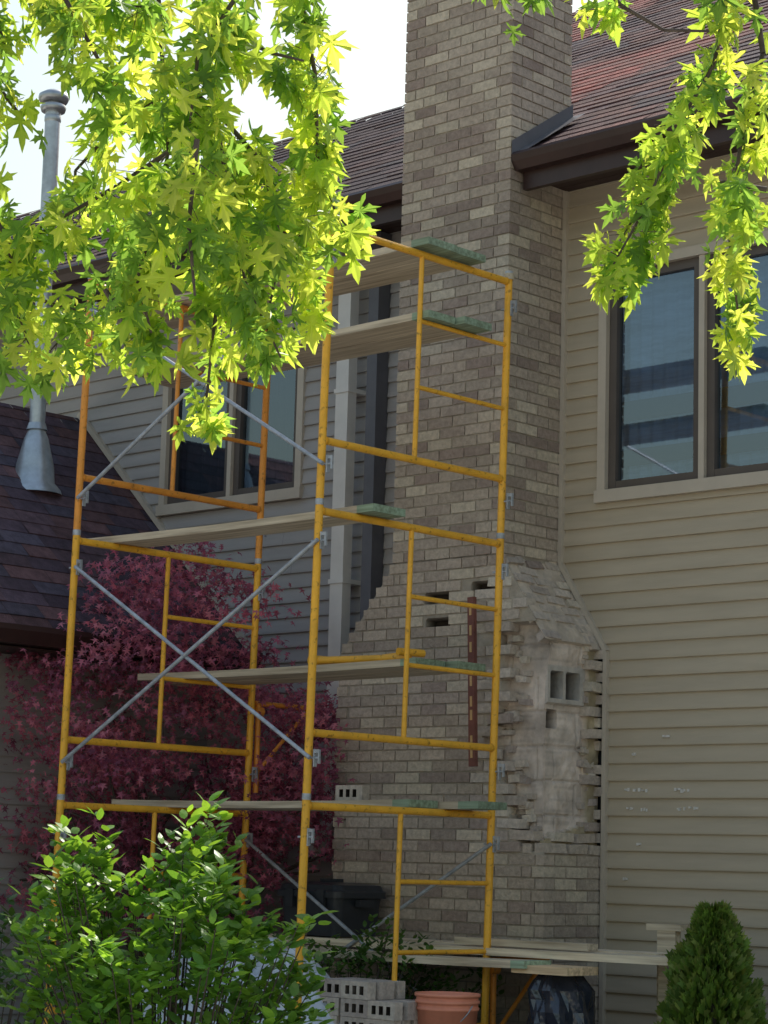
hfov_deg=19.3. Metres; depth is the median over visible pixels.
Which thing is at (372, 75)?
sky
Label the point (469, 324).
scaffold plank
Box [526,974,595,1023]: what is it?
plastic bag
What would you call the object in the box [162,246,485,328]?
scaffold plank
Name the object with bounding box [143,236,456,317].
scaffold plank
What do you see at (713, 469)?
window sash
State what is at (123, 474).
trim
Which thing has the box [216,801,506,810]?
scaffold plank
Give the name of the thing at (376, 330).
scaffold plank
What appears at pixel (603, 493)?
window casing
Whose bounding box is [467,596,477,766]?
spirit level
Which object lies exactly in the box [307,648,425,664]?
scaffold bracket
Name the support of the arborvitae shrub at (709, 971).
on the ground
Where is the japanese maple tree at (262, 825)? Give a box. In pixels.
[0,541,356,960]
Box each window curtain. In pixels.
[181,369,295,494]
[621,255,767,479]
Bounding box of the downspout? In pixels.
[308,249,365,859]
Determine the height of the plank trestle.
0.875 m
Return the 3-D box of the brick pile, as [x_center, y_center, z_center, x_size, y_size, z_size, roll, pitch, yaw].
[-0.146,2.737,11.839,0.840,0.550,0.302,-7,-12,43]
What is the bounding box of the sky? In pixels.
[0,0,603,217]
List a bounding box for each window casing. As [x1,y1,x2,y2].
[155,329,307,516]
[593,230,767,503]
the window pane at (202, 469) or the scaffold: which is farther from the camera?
the window pane at (202, 469)
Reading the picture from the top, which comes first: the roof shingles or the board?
the roof shingles
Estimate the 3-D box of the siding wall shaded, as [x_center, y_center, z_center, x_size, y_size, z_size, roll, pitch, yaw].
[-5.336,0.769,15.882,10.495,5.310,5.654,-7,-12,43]
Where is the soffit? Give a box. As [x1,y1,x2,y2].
[0,135,764,669]
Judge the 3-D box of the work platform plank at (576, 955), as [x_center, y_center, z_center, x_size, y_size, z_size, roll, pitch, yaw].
[0.427,2.456,12.679,3.050,0.045,0.240,-7,-12,43]
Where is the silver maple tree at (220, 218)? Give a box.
[0,0,767,454]
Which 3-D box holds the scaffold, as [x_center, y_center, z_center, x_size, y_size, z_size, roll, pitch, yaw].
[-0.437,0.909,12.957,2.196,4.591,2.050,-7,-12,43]
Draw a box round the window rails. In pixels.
[620,381,767,467]
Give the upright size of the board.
0.043 m
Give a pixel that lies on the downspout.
(347, 392)
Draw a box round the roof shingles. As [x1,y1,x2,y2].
[0,0,767,649]
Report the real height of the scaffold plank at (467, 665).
0.050 m
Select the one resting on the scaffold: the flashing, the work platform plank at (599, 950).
the work platform plank at (599, 950)
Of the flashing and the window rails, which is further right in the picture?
the window rails
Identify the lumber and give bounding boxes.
[454,937,597,950]
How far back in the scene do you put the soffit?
13.99 m
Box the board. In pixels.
[511,964,597,975]
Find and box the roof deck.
[0,0,764,669]
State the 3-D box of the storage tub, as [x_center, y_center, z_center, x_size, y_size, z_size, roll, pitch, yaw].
[-0.323,2.380,13.584,0.600,0.335,0.450,-7,-12,43]
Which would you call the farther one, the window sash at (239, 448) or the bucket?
the window sash at (239, 448)
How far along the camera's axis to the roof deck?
15.32 m
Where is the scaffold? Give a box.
[44,231,549,1023]
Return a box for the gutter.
[0,94,767,668]
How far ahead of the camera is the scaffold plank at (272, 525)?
12.57 m
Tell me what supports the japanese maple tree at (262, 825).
on the ground
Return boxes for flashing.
[512,105,584,152]
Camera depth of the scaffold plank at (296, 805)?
12.84 m
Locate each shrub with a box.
[0,790,338,1023]
[0,878,89,1023]
[269,914,504,1017]
[653,898,767,1023]
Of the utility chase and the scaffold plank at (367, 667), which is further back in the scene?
the utility chase
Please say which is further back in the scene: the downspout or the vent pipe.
the vent pipe
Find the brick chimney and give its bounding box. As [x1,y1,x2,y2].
[329,0,602,1023]
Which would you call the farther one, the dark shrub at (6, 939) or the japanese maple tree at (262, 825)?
the japanese maple tree at (262, 825)
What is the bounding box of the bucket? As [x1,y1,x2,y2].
[415,991,480,1023]
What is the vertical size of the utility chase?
3.380 m
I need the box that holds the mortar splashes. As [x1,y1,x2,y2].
[623,735,698,879]
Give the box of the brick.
[335,785,369,799]
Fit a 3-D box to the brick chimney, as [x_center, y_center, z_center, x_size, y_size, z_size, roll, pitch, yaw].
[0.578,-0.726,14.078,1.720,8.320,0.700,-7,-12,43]
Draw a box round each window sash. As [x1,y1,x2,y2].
[167,369,297,503]
[608,243,767,488]
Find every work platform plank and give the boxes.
[267,933,667,965]
[286,945,550,968]
[348,936,667,955]
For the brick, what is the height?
0.090 m
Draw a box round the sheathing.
[163,288,719,845]
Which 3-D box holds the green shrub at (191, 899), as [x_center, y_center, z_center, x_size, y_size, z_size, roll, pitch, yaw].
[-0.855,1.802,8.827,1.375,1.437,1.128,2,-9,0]
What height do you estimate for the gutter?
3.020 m
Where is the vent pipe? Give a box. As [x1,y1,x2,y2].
[15,89,68,494]
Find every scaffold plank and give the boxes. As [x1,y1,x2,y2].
[83,503,405,549]
[111,799,437,809]
[134,310,454,379]
[138,658,444,682]
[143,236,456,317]
[158,661,485,686]
[159,316,491,388]
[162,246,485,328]
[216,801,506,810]
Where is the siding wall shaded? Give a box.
[0,231,402,1023]
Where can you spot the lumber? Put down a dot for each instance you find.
(533, 944)
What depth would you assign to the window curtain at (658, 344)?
13.55 m
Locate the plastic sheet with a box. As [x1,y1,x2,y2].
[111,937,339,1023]
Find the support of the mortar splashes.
attached to the siding wall
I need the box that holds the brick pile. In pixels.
[317,977,417,1023]
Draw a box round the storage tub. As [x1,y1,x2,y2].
[277,878,385,936]
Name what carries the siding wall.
attached to the sheathing
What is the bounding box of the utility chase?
[360,231,391,620]
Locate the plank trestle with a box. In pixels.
[397,923,687,1022]
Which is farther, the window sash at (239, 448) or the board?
the window sash at (239, 448)
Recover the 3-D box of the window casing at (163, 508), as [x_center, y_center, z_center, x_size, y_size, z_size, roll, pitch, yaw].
[-1.067,-0.617,16.001,1.490,1.192,0.110,-7,-12,43]
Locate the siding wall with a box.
[563,152,767,1023]
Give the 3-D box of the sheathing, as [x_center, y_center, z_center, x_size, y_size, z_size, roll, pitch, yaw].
[-0.254,0.978,16.146,17.500,5.350,12.950,-7,-12,43]
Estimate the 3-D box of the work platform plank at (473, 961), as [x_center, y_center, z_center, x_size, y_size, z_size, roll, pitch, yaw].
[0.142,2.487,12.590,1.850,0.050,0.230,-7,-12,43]
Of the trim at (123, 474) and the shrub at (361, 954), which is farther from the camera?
the trim at (123, 474)
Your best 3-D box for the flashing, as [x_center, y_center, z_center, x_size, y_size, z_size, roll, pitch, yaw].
[1.024,-2.381,13.967,0.092,0.480,0.600,-7,-12,43]
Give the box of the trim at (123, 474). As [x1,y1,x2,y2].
[77,190,609,1023]

